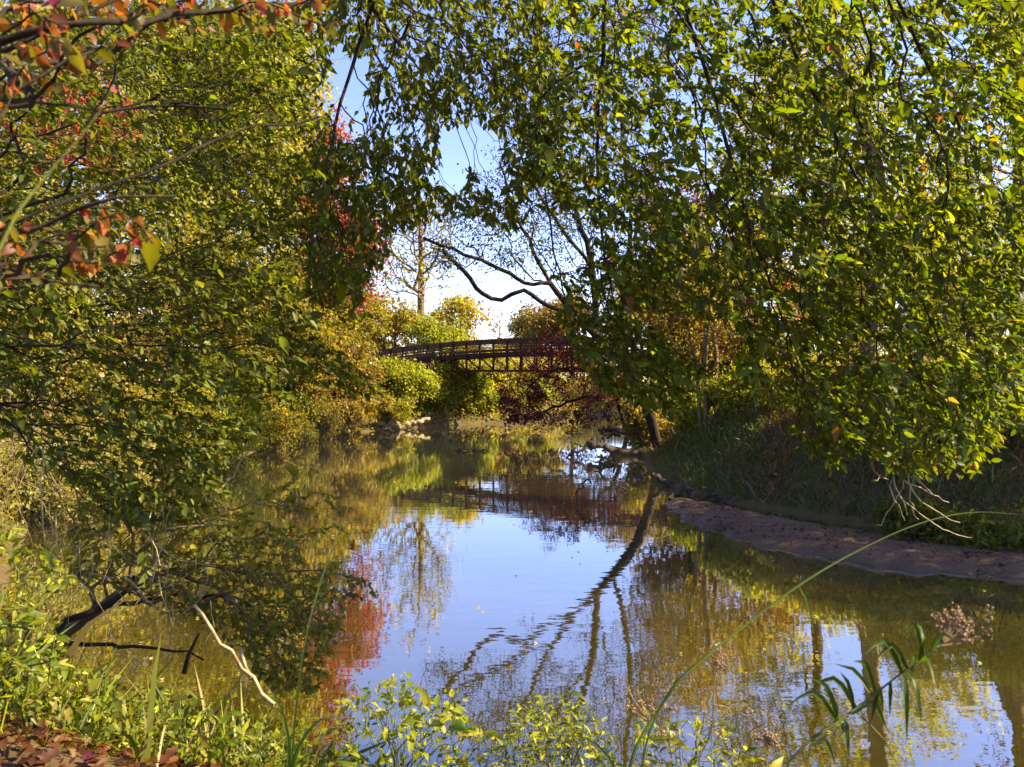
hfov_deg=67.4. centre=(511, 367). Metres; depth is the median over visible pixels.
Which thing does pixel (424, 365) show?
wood
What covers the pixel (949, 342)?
bank tree
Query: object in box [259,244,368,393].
olive tree
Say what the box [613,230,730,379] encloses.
tan tree
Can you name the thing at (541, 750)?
vetch plant
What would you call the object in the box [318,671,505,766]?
yellow shrub
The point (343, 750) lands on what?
weed
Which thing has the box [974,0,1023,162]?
bank tree
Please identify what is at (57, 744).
leaf litter
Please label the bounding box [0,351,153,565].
bare shrub
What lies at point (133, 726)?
weed
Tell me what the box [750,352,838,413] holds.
shrub
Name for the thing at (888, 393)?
shrub
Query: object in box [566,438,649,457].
driftwood log
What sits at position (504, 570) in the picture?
river
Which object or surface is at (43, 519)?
bare vine
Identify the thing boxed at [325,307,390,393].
shrub
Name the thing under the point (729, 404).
shrub
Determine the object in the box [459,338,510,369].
tree
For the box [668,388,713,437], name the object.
shrub
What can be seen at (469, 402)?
shrub
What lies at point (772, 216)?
beech
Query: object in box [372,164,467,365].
bare tree
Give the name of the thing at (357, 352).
shrub
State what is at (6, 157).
pale tree
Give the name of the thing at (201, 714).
weed
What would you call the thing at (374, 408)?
shrub
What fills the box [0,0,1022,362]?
sky
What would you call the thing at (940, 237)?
bank tree
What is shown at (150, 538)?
bare vine
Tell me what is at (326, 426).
shrub
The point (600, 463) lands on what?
driftwood log
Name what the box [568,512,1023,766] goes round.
tall grass
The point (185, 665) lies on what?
snag
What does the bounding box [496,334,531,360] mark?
tree
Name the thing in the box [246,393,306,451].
shrub
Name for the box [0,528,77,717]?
bright bush
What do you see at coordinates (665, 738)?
weed plant
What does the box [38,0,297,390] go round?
pale tree
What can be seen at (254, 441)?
shrub
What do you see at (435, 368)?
shrub
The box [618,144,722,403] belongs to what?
maroon tree
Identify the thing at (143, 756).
grass
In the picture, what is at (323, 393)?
shrub
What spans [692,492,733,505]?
driftwood log
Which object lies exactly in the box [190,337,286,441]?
shrub
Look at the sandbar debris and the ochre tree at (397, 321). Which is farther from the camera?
the ochre tree at (397, 321)
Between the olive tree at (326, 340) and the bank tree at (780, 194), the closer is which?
the bank tree at (780, 194)
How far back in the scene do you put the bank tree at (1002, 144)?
21.90 m
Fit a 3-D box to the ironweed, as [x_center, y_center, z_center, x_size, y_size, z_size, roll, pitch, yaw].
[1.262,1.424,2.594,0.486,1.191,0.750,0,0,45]
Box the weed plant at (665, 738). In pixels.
[627,706,782,766]
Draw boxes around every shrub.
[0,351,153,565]
[0,413,168,523]
[29,364,175,497]
[81,386,237,482]
[135,438,174,474]
[157,348,289,468]
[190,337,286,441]
[219,412,264,460]
[245,334,336,418]
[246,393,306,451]
[273,389,324,444]
[305,397,348,440]
[306,337,388,405]
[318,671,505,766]
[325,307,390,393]
[327,389,372,434]
[355,393,396,428]
[358,382,393,397]
[372,355,417,397]
[375,393,417,426]
[382,361,449,407]
[413,385,450,416]
[425,364,457,392]
[428,354,482,391]
[435,388,466,420]
[448,386,482,412]
[451,367,496,398]
[468,359,517,386]
[473,386,502,412]
[494,380,515,405]
[495,357,537,385]
[507,380,529,408]
[523,357,562,382]
[525,378,554,405]
[615,393,676,447]
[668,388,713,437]
[685,364,760,417]
[712,357,787,414]
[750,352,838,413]
[782,363,870,416]
[843,329,964,438]
[864,490,963,541]
[888,501,1017,552]
[903,355,1015,441]
[933,347,1023,440]
[952,506,1023,552]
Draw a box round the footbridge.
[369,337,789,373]
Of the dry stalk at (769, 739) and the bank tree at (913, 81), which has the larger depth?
the bank tree at (913, 81)
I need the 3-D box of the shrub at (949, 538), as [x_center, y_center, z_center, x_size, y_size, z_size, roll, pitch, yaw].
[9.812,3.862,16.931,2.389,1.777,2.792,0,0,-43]
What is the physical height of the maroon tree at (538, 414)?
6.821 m
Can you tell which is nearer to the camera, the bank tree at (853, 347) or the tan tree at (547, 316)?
the bank tree at (853, 347)
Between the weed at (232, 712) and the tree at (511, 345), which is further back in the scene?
the tree at (511, 345)
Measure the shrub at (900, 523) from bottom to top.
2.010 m
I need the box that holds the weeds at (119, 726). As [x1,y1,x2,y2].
[0,627,391,766]
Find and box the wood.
[1,314,1008,373]
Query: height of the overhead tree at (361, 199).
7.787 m
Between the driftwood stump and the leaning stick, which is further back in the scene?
the driftwood stump
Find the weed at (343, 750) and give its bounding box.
[246,717,349,766]
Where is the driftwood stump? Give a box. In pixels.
[376,413,401,429]
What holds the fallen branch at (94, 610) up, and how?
on the ground at (48, 752)
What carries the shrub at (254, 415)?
on the ground at (48, 752)
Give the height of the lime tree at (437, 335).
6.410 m
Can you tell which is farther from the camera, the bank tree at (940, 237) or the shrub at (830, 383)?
the bank tree at (940, 237)
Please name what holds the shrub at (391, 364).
on the ground at (48, 752)
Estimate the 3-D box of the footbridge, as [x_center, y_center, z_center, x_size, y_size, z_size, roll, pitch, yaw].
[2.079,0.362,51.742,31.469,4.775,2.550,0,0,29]
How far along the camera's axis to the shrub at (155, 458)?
27.56 m
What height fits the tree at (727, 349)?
10.504 m
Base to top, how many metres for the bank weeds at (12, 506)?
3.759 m
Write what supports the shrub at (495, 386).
on the ground at (48, 752)
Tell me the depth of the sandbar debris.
17.11 m
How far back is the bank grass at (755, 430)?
23.02 m
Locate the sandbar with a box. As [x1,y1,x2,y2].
[663,498,1023,580]
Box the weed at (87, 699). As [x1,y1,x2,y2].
[4,678,105,730]
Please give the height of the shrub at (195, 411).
3.943 m
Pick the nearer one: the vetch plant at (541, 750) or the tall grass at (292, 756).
the tall grass at (292, 756)
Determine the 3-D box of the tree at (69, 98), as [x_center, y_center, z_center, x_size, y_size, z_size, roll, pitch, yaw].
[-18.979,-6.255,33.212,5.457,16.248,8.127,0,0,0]
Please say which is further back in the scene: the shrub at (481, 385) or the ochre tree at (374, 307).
the ochre tree at (374, 307)
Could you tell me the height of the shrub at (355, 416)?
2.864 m
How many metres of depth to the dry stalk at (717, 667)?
3.20 m
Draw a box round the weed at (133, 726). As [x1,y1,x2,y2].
[62,688,160,758]
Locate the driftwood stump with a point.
(395, 424)
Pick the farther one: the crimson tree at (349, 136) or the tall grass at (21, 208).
the crimson tree at (349, 136)
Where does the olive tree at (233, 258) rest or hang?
on the ground at (48, 752)
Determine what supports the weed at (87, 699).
on the ground at (48, 752)
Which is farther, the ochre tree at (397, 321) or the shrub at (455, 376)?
the ochre tree at (397, 321)
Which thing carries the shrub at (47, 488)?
on the ground at (48, 752)
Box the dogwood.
[0,0,338,288]
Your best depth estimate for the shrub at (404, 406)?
49.30 m
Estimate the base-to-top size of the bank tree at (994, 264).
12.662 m
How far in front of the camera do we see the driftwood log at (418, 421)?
50.40 m
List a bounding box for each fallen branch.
[34,576,222,650]
[42,640,203,660]
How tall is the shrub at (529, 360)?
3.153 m
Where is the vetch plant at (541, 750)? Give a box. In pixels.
[495,690,623,766]
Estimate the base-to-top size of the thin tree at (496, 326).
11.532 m
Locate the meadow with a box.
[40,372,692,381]
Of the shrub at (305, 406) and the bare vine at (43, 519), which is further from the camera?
the shrub at (305, 406)
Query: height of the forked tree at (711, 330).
8.439 m
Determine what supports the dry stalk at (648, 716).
on the ground at (48, 752)
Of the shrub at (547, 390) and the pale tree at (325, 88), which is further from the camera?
the shrub at (547, 390)
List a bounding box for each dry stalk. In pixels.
[602,677,683,755]
[698,645,732,766]
[737,707,775,766]
[754,729,784,766]
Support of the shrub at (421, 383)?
on the ground at (48, 752)
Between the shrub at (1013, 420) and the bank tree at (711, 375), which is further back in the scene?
the bank tree at (711, 375)
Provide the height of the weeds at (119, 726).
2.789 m
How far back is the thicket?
6.63 m
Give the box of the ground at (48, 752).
[0,366,1023,766]
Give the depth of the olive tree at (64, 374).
24.38 m
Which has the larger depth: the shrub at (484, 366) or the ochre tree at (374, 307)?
the ochre tree at (374, 307)
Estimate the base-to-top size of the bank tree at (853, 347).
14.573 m
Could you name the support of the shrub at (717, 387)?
on the ground at (48, 752)
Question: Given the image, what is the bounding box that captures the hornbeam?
[0,0,384,586]
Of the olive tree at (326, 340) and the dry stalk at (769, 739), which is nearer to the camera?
the dry stalk at (769, 739)
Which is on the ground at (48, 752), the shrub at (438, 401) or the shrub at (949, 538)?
the shrub at (438, 401)
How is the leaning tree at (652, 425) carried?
on the ground at (48, 752)
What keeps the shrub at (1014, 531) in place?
on the sandbar
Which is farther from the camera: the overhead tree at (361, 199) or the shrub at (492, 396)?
the shrub at (492, 396)
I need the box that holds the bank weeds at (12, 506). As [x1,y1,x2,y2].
[0,379,438,563]
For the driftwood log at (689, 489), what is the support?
on the ground at (48, 752)
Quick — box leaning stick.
[194,604,275,705]
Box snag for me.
[182,633,199,673]
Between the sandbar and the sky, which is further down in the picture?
the sandbar
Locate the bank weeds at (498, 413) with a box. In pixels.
[351,374,725,428]
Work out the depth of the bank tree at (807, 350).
35.39 m
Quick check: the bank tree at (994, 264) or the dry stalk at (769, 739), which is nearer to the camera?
the dry stalk at (769, 739)
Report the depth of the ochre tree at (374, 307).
67.86 m
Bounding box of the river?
[0,414,1023,766]
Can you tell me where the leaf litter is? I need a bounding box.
[0,679,234,766]
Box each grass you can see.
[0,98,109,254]
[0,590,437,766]
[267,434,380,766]
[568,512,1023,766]
[641,394,1023,525]
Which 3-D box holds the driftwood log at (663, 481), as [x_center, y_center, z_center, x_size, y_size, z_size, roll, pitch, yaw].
[5.117,3.814,26.034,0.840,0.569,0.328,0,0,0]
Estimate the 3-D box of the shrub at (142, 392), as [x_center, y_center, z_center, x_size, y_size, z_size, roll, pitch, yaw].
[-12.623,2.060,23.775,4.175,4.340,5.632,0,0,-33]
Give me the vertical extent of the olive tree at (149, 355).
9.933 m
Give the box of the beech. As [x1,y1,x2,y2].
[528,0,1023,537]
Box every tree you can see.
[0,0,156,400]
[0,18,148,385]
[0,130,129,436]
[27,182,211,424]
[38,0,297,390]
[106,215,277,402]
[125,0,345,324]
[191,248,357,393]
[247,96,397,393]
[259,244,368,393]
[296,0,564,323]
[312,292,380,334]
[360,286,423,359]
[364,284,391,343]
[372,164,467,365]
[402,312,470,360]
[413,0,745,447]
[413,290,494,362]
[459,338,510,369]
[479,325,645,437]
[484,307,519,348]
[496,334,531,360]
[501,301,565,358]
[523,291,591,380]
[597,268,655,346]
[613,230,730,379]
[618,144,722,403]
[637,294,747,390]
[643,223,797,429]
[679,267,788,379]
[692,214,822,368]
[700,6,931,359]
[709,0,895,369]
[763,211,909,365]
[824,174,948,371]
[831,0,1023,418]
[848,125,1012,376]
[917,192,1008,380]
[924,1,1023,414]
[969,211,1009,306]
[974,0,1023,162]
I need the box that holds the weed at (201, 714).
[112,672,211,757]
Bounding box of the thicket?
[20,465,375,696]
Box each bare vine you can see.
[18,438,247,663]
[40,448,60,575]
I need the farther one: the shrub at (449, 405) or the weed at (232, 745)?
the shrub at (449, 405)
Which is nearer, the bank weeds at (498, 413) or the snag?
the snag
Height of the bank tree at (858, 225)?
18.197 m
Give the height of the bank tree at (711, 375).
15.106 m
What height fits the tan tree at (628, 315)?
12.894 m
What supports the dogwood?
on the ground at (48, 752)
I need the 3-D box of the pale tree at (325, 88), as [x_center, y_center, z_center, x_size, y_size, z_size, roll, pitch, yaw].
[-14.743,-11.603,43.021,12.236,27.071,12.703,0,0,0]
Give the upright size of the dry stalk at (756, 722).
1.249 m
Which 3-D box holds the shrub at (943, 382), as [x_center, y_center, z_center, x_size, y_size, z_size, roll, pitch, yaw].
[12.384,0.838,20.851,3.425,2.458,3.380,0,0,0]
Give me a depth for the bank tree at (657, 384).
69.49 m
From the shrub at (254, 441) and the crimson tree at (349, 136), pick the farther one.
the crimson tree at (349, 136)
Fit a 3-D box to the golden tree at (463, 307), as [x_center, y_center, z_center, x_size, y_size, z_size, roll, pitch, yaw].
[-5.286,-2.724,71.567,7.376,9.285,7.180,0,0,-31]
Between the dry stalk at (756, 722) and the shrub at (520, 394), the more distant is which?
the shrub at (520, 394)
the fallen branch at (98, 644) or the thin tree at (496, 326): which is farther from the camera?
the thin tree at (496, 326)
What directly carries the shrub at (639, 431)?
on the ground at (48, 752)
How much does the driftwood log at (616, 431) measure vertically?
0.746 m
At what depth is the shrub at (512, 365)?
59.70 m
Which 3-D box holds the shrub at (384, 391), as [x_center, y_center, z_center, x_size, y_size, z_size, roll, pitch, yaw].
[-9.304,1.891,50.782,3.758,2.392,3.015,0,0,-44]
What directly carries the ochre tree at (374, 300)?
on the ground at (48, 752)
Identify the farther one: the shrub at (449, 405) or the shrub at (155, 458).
the shrub at (449, 405)
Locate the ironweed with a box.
[786,602,994,766]
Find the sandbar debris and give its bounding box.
[660,499,1023,575]
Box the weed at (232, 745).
[207,724,312,766]
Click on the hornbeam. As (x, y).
(271, 275)
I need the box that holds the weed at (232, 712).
[170,695,285,766]
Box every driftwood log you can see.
[400,417,429,428]
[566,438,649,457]
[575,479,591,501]
[594,454,620,466]
[598,425,631,439]
[651,472,674,485]
[668,483,694,496]
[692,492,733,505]
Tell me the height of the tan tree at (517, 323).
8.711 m

